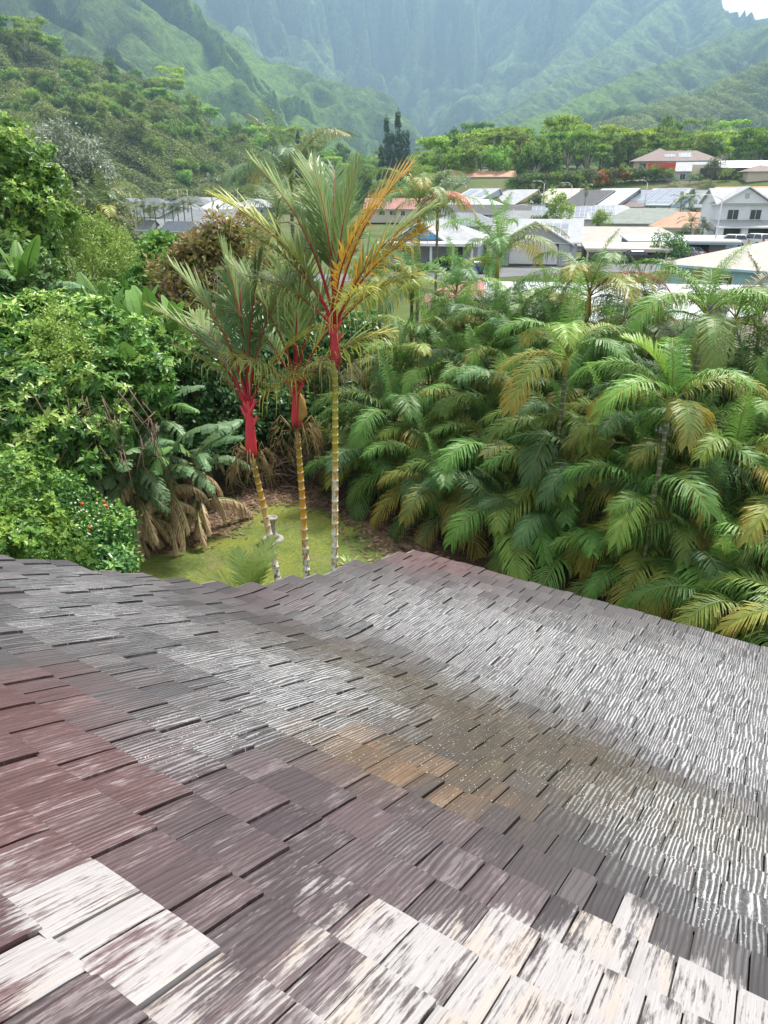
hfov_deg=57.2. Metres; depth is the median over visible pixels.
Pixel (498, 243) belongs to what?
areca palm
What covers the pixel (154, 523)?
banana plant
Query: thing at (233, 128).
broadleaf tree
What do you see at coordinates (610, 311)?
areca palm
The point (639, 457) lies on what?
areca palm
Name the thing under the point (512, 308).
areca palm
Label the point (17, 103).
broadleaf tree
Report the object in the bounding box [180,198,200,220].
yard palm
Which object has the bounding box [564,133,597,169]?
umbrella tree
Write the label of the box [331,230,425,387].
areca palm
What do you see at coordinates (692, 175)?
garden shrub
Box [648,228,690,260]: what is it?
tree
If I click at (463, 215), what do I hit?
house
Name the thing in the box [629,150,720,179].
two storey house
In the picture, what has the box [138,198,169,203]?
house
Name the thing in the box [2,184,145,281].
dark tree
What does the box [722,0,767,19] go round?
sky
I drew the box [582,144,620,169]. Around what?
umbrella tree
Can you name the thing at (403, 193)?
broadleaf tree
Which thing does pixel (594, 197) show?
house
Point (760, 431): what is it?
areca palm
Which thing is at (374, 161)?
broadleaf tree
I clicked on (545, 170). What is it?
broadleaf tree
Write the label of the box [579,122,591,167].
umbrella tree
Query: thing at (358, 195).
forest tree
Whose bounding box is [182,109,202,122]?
broadleaf tree
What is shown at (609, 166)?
forest tree
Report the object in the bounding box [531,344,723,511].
areca palm
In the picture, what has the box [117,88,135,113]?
forest tree
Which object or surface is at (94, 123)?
forest tree
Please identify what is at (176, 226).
house
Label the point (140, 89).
forest tree
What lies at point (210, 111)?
umbrella tree
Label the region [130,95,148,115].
forest tree
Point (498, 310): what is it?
areca palm
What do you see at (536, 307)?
areca palm
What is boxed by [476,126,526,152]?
umbrella tree
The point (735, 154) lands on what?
broadleaf tree
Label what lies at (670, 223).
house
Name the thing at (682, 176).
window
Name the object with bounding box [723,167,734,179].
garden shrub
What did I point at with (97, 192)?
clump palm
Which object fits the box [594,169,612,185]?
bank shrub
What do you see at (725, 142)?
umbrella tree
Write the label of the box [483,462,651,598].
areca palm
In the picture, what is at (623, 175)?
bank shrub
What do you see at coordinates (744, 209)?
two storey house
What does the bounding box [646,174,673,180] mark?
retaining wall
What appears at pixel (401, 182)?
broadleaf tree
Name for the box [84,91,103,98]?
broadleaf tree
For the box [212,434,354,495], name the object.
brushwood
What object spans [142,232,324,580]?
lipstick palm
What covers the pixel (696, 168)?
wall
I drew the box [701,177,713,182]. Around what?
garden shrub
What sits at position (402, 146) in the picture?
conifer
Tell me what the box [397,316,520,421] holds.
areca palm
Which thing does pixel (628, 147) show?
umbrella tree
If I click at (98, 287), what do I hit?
understory shrub
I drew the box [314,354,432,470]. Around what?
areca palm
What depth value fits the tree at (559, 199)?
114.91 m
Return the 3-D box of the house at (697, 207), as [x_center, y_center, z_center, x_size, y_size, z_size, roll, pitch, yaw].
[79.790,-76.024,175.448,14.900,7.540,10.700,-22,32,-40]
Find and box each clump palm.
[65,182,85,266]
[67,164,136,217]
[68,177,129,277]
[73,183,131,237]
[74,168,143,232]
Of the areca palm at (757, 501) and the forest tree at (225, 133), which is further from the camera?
the forest tree at (225, 133)
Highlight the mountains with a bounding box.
[0,0,767,183]
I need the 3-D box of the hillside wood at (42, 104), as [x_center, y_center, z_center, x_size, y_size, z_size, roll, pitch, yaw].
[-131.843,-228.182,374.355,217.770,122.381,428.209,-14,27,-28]
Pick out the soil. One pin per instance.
(457, 556)
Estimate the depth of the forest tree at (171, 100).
467.19 m
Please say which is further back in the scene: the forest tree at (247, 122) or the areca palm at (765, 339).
the forest tree at (247, 122)
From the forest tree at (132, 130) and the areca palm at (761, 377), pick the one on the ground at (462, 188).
the areca palm at (761, 377)
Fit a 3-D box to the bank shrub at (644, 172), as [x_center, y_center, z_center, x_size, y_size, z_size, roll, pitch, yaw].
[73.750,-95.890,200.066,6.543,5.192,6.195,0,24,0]
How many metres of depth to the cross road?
80.30 m
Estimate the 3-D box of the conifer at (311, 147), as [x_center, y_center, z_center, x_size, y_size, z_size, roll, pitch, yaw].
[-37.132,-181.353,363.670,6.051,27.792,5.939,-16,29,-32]
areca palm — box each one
[213,101,357,319]
[215,150,326,364]
[297,417,414,521]
[307,346,474,488]
[307,412,410,506]
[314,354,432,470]
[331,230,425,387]
[342,317,450,421]
[345,418,471,518]
[359,235,474,376]
[361,284,464,422]
[363,399,462,482]
[365,152,478,358]
[367,407,504,529]
[374,325,499,428]
[377,432,511,561]
[383,391,506,496]
[392,174,484,345]
[392,236,510,418]
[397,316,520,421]
[398,427,537,562]
[405,385,575,546]
[407,275,525,449]
[407,324,535,450]
[409,352,536,440]
[416,458,578,580]
[420,377,523,479]
[423,272,537,344]
[423,347,567,436]
[436,278,546,425]
[440,186,569,390]
[442,311,544,424]
[445,455,588,576]
[447,274,542,418]
[449,409,602,522]
[451,276,596,424]
[462,323,578,419]
[469,281,583,430]
[473,379,621,484]
[477,411,629,540]
[479,346,637,490]
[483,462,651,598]
[483,463,616,582]
[493,272,658,553]
[494,298,613,444]
[498,268,607,383]
[500,294,616,414]
[505,259,599,325]
[505,410,669,549]
[512,228,670,422]
[512,363,671,525]
[523,270,677,362]
[524,333,655,501]
[531,257,637,346]
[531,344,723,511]
[538,311,632,403]
[540,314,660,430]
[544,337,677,515]
[546,408,767,586]
[546,510,698,618]
[562,449,765,610]
[567,320,767,607]
[576,324,695,478]
[578,303,697,392]
[579,255,723,401]
[579,353,736,478]
[579,386,767,563]
[591,490,767,636]
[593,457,767,636]
[597,287,744,387]
[601,303,738,397]
[609,380,758,540]
[613,322,745,418]
[618,514,767,645]
[619,242,767,536]
[632,391,767,519]
[644,270,767,426]
[654,305,767,427]
[657,338,765,422]
[658,319,767,501]
[662,495,767,618]
[665,543,767,650]
[673,310,767,464]
[674,352,767,513]
[674,451,767,588]
[691,349,767,452]
[692,566,767,643]
[707,251,767,353]
[719,414,767,478]
[728,483,767,569]
[729,471,767,532]
[747,419,767,497]
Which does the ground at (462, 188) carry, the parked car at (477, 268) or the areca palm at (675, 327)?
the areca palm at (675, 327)
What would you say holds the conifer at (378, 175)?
on the mountains
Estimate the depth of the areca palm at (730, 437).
14.13 m
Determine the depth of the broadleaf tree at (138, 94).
436.34 m
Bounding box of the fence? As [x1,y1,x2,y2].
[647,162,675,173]
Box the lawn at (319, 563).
[131,500,395,586]
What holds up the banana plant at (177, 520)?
on the soil
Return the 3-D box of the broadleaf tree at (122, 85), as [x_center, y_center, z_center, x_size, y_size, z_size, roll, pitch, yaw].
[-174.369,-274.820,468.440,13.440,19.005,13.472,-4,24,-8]
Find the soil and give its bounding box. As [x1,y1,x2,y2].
[0,442,648,604]
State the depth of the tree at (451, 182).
220.76 m
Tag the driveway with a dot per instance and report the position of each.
(615, 269)
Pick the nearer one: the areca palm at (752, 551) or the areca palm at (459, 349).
the areca palm at (752, 551)
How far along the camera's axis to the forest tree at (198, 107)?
460.57 m
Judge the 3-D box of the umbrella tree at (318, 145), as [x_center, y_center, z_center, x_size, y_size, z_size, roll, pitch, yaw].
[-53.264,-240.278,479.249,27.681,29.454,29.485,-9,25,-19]
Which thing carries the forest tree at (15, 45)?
on the mountains
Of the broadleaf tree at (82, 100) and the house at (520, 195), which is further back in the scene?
the broadleaf tree at (82, 100)
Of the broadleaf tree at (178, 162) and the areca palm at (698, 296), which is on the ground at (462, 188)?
the areca palm at (698, 296)
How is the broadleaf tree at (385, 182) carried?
on the ground at (462, 188)
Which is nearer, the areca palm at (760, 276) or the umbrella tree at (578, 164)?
the areca palm at (760, 276)
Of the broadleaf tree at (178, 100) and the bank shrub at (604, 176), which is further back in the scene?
the broadleaf tree at (178, 100)
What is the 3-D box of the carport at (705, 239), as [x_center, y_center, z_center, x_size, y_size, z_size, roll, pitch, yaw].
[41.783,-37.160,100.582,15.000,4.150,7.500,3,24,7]
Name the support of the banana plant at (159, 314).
on the soil
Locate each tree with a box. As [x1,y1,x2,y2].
[0,14,9,31]
[0,29,22,61]
[0,100,15,119]
[0,109,82,277]
[1,16,49,57]
[2,66,25,86]
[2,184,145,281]
[9,97,30,110]
[11,17,31,44]
[15,103,35,112]
[20,87,53,104]
[26,68,48,83]
[26,115,130,271]
[31,77,51,94]
[33,201,151,298]
[34,35,63,49]
[40,74,61,96]
[45,44,67,56]
[50,95,66,108]
[58,68,75,86]
[60,85,69,94]
[62,58,95,83]
[63,92,86,126]
[65,93,92,107]
[71,74,84,88]
[75,57,94,75]
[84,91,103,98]
[84,115,101,138]
[85,102,96,110]
[86,83,104,94]
[87,99,96,112]
[91,93,108,121]
[92,228,193,281]
[96,79,120,87]
[102,56,123,84]
[106,83,130,103]
[107,101,132,121]
[113,83,125,89]
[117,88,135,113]
[120,88,144,101]
[123,69,143,79]
[123,117,146,146]
[124,78,137,93]
[126,112,149,119]
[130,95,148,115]
[134,85,142,93]
[139,134,165,158]
[140,77,160,89]
[140,204,284,415]
[141,87,172,100]
[141,91,157,101]
[141,110,152,118]
[150,104,166,123]
[151,65,185,92]
[151,94,169,119]
[154,118,182,138]
[158,87,175,105]
[170,358,207,473]
[171,91,186,105]
[172,158,190,170]
[173,104,188,115]
[174,169,192,187]
[178,127,194,143]
[178,155,199,170]
[179,115,193,126]
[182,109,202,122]
[185,91,204,128]
[189,123,205,140]
[194,100,208,122]
[196,105,219,125]
[198,160,215,174]
[205,126,228,136]
[212,135,223,153]
[218,128,228,140]
[219,168,244,186]
[220,121,241,137]
[225,133,249,150]
[239,153,258,184]
[241,122,257,140]
[245,119,257,138]
[245,124,287,153]
[255,126,292,151]
[267,174,286,183]
[270,125,306,146]
[287,135,327,153]
[319,150,335,164]
[323,156,349,171]
[334,142,350,174]
[335,153,349,177]
[343,181,362,210]
[347,157,365,170]
[348,154,364,174]
[354,186,372,205]
[357,168,377,198]
[361,162,375,179]
[369,155,385,168]
[371,177,398,197]
[396,178,407,188]
[396,187,429,197]
[400,175,419,188]
[402,150,438,174]
[406,172,423,187]
[407,183,437,198]
[414,165,431,172]
[415,135,470,183]
[415,146,425,160]
[425,154,442,186]
[436,174,471,194]
[437,127,461,181]
[448,162,464,171]
[456,131,496,170]
[457,138,490,163]
[458,138,483,173]
[460,121,494,138]
[471,128,487,167]
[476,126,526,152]
[477,127,514,170]
[479,145,512,171]
[487,127,535,163]
[503,129,536,174]
[503,140,525,167]
[514,136,562,173]
[527,142,565,175]
[528,193,547,204]
[535,113,583,171]
[540,115,588,133]
[541,186,575,218]
[543,128,593,170]
[547,139,570,172]
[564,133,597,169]
[568,130,608,169]
[573,133,606,171]
[578,130,620,168]
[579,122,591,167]
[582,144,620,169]
[589,124,633,170]
[604,143,626,169]
[606,134,639,155]
[610,133,633,171]
[614,137,652,169]
[616,128,655,159]
[623,154,632,169]
[626,131,672,153]
[634,147,662,158]
[643,126,686,144]
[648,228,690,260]
[658,113,685,150]
[659,137,694,150]
[664,128,684,150]
[680,118,716,140]
[683,133,711,148]
[687,136,698,147]
[691,130,713,151]
[694,131,733,156]
[700,138,725,156]
[701,129,722,141]
[704,154,725,183]
[712,130,737,151]
[713,119,751,142]
[721,155,744,160]
[727,134,751,160]
[731,149,751,160]
[734,126,767,155]
[736,126,767,159]
[737,152,761,159]
[741,138,767,159]
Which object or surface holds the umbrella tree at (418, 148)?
on the mountains
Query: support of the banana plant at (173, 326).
on the soil
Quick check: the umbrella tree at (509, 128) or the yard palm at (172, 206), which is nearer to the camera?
the yard palm at (172, 206)
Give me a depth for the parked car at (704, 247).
99.52 m
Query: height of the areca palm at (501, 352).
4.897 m
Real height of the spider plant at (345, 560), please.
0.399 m
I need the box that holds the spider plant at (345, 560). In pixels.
[338,554,367,566]
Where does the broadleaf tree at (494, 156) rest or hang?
on the ground at (462, 188)
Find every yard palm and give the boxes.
[128,197,145,219]
[135,200,153,221]
[139,204,160,220]
[147,201,163,229]
[153,198,174,222]
[162,202,180,220]
[168,202,185,220]
[173,198,194,220]
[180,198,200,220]
[578,180,595,205]
[668,191,693,211]
[676,187,700,209]
[678,210,706,234]
[688,216,714,234]
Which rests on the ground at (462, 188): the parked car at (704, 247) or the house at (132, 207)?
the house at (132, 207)
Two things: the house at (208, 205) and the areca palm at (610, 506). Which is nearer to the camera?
the areca palm at (610, 506)
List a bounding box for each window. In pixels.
[402,246,415,255]
[451,247,463,255]
[675,231,691,234]
[679,174,685,179]
[713,274,733,284]
[726,209,739,219]
[749,209,761,219]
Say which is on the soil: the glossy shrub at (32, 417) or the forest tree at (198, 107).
the glossy shrub at (32, 417)
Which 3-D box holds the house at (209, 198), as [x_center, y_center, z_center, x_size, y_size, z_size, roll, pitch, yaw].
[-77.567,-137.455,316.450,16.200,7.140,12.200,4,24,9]
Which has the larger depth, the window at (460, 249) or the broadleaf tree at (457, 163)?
the broadleaf tree at (457, 163)
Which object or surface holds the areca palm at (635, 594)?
on the ground at (462, 188)
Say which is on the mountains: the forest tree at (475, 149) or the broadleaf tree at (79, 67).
the broadleaf tree at (79, 67)
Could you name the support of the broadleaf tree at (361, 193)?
on the ground at (462, 188)
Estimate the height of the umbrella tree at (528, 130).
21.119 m
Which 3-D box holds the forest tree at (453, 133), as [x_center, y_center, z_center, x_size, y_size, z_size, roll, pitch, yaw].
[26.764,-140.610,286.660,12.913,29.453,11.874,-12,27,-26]
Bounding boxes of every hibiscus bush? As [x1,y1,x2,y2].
[0,443,100,570]
[0,463,144,572]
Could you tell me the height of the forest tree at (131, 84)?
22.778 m
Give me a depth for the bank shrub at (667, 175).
199.33 m
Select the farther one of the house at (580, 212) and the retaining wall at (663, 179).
the retaining wall at (663, 179)
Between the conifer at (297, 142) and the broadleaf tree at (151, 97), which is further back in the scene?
the broadleaf tree at (151, 97)
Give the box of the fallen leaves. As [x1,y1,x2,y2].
[141,474,475,560]
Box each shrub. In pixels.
[0,228,71,300]
[0,286,199,488]
[0,332,175,508]
[3,272,188,320]
[66,501,143,572]
[69,312,290,515]
[108,228,198,412]
[183,299,408,481]
[503,173,521,189]
[510,174,529,187]
[516,172,532,188]
[522,172,540,188]
[526,170,545,188]
[530,214,548,218]
[533,172,552,187]
[539,171,558,188]
[545,170,563,186]
[556,170,571,186]
[556,171,579,187]
[564,170,582,186]
[572,169,588,186]
[572,169,591,186]
[582,168,601,185]
[587,169,606,186]
[590,208,613,225]
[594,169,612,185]
[596,167,616,184]
[605,168,621,183]
[613,167,631,183]
[617,164,635,183]
[623,168,641,182]
[632,165,651,182]
[634,164,655,181]
[644,166,660,181]
[645,163,666,180]
[653,167,676,182]
[664,168,674,184]
[685,173,696,183]
[695,173,704,180]
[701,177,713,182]
[717,170,729,180]
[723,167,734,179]
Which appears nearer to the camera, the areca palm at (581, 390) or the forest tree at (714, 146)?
the areca palm at (581, 390)
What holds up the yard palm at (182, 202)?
on the ground at (462, 188)
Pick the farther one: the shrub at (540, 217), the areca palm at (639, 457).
the shrub at (540, 217)
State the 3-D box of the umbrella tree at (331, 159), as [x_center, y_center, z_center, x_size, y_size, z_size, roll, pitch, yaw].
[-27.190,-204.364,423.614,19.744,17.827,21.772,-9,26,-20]
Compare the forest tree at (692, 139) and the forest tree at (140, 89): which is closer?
the forest tree at (692, 139)
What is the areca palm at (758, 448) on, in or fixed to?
on the ground at (462, 188)
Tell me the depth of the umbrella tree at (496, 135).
266.37 m
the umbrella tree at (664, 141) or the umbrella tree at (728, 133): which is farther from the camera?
the umbrella tree at (728, 133)
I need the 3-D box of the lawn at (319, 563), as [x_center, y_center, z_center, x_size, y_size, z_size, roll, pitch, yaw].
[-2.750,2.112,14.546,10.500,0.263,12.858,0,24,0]
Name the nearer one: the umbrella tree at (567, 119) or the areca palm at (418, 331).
the areca palm at (418, 331)
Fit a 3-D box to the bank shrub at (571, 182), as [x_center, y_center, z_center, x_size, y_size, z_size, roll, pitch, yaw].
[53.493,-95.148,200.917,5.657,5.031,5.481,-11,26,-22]
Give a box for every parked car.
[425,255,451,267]
[450,261,490,273]
[618,250,652,262]
[673,246,706,256]
[689,244,708,252]
[723,234,748,246]
[746,233,767,244]
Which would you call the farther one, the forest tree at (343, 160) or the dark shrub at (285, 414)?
the forest tree at (343, 160)
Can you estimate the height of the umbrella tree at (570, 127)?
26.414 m
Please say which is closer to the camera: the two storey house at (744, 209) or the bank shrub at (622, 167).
the two storey house at (744, 209)
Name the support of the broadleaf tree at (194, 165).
on the mountains
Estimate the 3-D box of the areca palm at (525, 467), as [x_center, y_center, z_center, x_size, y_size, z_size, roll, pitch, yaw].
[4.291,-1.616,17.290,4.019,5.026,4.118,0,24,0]
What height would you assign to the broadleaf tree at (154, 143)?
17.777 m
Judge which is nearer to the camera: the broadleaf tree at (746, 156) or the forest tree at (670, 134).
the forest tree at (670, 134)
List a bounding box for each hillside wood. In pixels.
[0,38,324,209]
[561,59,767,162]
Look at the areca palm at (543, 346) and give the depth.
18.56 m
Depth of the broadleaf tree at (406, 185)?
317.65 m
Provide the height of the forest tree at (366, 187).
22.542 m
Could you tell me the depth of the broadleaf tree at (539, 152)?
243.63 m
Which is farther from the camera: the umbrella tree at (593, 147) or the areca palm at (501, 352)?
the umbrella tree at (593, 147)
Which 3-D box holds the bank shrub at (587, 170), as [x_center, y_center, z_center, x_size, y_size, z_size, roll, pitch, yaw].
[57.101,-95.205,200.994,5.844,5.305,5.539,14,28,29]
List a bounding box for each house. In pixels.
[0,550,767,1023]
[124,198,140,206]
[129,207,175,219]
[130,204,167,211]
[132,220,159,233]
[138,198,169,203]
[149,219,172,229]
[157,208,192,219]
[160,221,204,233]
[163,197,176,201]
[171,196,210,206]
[174,209,250,225]
[175,203,203,208]
[201,197,219,201]
[202,200,251,213]
[241,199,279,212]
[363,198,421,222]
[377,219,488,270]
[414,196,439,219]
[421,279,484,305]
[427,199,503,220]
[436,204,545,217]
[439,212,488,230]
[449,171,516,182]
[462,188,502,198]
[476,210,560,240]
[484,281,767,320]
[489,219,583,265]
[498,189,540,204]
[530,188,584,204]
[532,206,595,225]
[557,190,615,205]
[577,226,673,250]
[587,205,629,224]
[595,188,640,204]
[603,208,691,226]
[622,190,659,207]
[625,316,767,433]
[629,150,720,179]
[638,188,695,207]
[648,212,700,234]
[657,241,767,284]
[674,162,728,179]
[679,190,707,210]
[697,186,767,248]
[715,186,767,187]
[719,160,767,167]
[738,165,767,181]
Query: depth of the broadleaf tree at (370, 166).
466.46 m
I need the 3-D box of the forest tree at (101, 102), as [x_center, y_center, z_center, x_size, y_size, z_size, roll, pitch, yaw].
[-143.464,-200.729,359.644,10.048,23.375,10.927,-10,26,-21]
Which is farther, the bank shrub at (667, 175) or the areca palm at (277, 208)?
the bank shrub at (667, 175)
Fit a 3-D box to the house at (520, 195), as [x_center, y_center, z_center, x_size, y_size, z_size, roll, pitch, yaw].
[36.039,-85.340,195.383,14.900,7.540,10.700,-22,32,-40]
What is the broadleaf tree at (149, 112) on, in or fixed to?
on the mountains
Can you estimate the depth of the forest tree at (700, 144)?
253.26 m
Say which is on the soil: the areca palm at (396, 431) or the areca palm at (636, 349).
the areca palm at (396, 431)
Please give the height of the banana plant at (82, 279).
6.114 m
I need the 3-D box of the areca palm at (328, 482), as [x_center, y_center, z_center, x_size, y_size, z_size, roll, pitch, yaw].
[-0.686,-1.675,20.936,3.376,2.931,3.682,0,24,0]
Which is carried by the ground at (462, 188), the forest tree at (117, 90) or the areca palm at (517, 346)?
the areca palm at (517, 346)
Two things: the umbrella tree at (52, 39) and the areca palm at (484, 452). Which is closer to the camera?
the areca palm at (484, 452)
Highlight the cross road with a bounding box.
[74,263,599,282]
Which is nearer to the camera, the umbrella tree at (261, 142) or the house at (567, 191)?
the house at (567, 191)
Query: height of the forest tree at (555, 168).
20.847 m
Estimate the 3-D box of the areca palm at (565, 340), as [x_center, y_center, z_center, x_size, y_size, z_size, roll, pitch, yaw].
[4.023,-1.871,15.907,3.489,6.618,3.590,0,24,0]
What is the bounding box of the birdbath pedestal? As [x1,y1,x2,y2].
[262,515,283,543]
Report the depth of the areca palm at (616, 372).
17.88 m
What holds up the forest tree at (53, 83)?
on the mountains
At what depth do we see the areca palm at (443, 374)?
18.97 m
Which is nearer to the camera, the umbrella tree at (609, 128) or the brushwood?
the brushwood
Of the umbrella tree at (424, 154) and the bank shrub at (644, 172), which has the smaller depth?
the bank shrub at (644, 172)
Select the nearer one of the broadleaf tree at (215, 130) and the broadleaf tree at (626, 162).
the broadleaf tree at (626, 162)
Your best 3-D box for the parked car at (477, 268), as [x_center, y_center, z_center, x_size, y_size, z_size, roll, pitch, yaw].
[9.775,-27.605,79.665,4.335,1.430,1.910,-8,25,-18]
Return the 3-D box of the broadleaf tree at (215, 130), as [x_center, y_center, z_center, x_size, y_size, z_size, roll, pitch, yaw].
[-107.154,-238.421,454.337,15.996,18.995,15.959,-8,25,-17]
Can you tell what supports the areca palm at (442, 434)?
on the soil
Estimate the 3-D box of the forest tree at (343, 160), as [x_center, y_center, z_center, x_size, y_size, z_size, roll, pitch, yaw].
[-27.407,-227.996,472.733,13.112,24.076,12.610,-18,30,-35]
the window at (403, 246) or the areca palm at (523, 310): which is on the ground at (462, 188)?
the areca palm at (523, 310)
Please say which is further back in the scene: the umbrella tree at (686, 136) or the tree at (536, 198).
the umbrella tree at (686, 136)
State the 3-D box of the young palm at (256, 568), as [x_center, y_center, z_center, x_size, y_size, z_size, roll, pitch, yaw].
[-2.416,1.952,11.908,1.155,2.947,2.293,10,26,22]
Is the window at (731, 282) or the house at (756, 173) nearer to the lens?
the window at (731, 282)
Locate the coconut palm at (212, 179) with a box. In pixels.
[196,174,222,200]
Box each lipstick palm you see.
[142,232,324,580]
[203,146,447,570]
[212,219,398,577]
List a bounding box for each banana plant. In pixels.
[0,235,87,300]
[0,259,36,281]
[57,357,174,490]
[69,446,175,561]
[76,272,124,458]
[85,398,193,545]
[90,341,204,523]
[113,423,229,557]
[116,284,157,422]
[131,285,207,483]
[147,419,253,550]
[151,295,230,497]
[157,305,211,480]
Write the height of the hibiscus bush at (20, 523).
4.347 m
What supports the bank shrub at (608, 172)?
on the ground at (462, 188)
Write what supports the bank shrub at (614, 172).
on the ground at (462, 188)
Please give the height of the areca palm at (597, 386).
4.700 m
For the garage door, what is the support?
in the house at (572, 229)
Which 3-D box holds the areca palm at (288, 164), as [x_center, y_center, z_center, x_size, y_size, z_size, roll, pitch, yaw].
[-4.567,-12.705,33.762,6.807,11.788,5.992,0,24,0]
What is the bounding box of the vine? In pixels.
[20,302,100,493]
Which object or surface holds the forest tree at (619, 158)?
on the ground at (462, 188)
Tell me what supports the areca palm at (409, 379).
on the soil
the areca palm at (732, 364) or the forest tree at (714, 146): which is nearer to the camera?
the areca palm at (732, 364)
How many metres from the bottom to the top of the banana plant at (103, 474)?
4.768 m
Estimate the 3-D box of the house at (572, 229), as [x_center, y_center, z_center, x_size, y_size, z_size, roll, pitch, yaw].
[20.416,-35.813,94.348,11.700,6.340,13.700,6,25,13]
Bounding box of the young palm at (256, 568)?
[187,534,278,586]
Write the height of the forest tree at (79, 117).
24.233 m
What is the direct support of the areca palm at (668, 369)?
on the ground at (462, 188)
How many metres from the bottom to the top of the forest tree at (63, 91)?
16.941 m
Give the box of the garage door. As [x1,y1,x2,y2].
[509,238,557,264]
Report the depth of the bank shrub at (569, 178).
198.88 m
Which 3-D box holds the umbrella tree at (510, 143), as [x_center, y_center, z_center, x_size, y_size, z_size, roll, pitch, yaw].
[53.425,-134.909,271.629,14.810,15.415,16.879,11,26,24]
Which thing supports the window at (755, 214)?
in the two storey house at (744, 209)
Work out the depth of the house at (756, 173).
190.93 m
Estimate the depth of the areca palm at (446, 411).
18.69 m
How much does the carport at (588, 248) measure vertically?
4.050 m
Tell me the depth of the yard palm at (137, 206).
169.27 m
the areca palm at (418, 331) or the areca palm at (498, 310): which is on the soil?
the areca palm at (418, 331)
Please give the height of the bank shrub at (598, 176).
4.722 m
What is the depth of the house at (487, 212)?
156.15 m
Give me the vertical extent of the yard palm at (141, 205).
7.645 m
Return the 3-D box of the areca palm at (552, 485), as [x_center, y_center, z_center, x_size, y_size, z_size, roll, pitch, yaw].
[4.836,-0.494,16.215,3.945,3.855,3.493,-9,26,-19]
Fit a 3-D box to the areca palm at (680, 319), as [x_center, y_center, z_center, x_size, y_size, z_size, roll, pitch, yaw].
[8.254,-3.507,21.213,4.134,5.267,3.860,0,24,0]
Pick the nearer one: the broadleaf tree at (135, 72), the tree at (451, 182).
the tree at (451, 182)
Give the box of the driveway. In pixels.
[592,257,669,272]
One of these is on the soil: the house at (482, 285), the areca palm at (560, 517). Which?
the areca palm at (560, 517)
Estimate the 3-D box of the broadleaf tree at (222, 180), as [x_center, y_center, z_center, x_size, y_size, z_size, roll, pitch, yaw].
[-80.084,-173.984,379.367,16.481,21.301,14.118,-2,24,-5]
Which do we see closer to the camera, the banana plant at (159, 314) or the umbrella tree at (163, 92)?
the banana plant at (159, 314)
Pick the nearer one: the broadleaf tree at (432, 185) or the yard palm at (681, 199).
the yard palm at (681, 199)
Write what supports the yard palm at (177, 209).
on the ground at (462, 188)
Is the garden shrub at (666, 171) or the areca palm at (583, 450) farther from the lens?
the garden shrub at (666, 171)
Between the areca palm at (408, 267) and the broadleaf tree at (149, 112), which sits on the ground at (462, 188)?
the areca palm at (408, 267)
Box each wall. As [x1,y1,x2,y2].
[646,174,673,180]
[691,164,709,177]
[699,167,750,179]
[708,245,725,252]
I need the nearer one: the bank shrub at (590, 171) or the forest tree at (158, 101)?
the bank shrub at (590, 171)
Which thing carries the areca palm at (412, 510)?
on the soil
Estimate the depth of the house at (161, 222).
174.76 m
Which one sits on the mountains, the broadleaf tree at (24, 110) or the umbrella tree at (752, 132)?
the broadleaf tree at (24, 110)
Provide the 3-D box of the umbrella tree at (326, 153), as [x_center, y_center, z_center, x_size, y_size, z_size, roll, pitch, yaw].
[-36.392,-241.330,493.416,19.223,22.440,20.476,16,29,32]
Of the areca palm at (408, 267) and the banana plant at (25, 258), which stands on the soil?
the banana plant at (25, 258)
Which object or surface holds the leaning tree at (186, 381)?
on the soil
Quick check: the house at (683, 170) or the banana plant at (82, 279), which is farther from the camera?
the house at (683, 170)
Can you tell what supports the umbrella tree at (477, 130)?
on the ground at (462, 188)
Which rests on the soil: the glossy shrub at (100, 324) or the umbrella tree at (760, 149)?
the glossy shrub at (100, 324)
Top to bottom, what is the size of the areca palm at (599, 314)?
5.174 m
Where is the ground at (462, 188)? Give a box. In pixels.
[0,136,767,645]
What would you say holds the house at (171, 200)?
on the ground at (462, 188)
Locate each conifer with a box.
[294,130,303,184]
[308,133,314,178]
[376,144,384,181]
[380,116,392,179]
[387,133,397,178]
[394,108,403,174]
[396,130,407,183]
[404,129,410,175]
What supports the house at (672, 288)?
on the ground at (462, 188)
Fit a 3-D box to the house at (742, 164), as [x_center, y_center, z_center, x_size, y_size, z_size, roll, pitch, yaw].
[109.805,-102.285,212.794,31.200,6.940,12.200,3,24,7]
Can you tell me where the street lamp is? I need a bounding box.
[689,194,722,237]
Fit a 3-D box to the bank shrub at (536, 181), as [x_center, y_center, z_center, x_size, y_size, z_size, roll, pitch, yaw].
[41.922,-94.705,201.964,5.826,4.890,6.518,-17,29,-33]
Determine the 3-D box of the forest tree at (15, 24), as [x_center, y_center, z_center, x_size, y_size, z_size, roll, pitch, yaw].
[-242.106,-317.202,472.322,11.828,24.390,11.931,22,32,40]
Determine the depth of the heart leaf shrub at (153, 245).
26.34 m
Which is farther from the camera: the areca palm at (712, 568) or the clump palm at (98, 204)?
the clump palm at (98, 204)
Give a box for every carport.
[581,242,672,262]
[620,235,742,257]
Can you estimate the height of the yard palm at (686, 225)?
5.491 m
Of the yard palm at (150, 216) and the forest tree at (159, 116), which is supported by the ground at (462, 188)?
the yard palm at (150, 216)
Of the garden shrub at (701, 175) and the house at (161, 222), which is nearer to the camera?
the house at (161, 222)

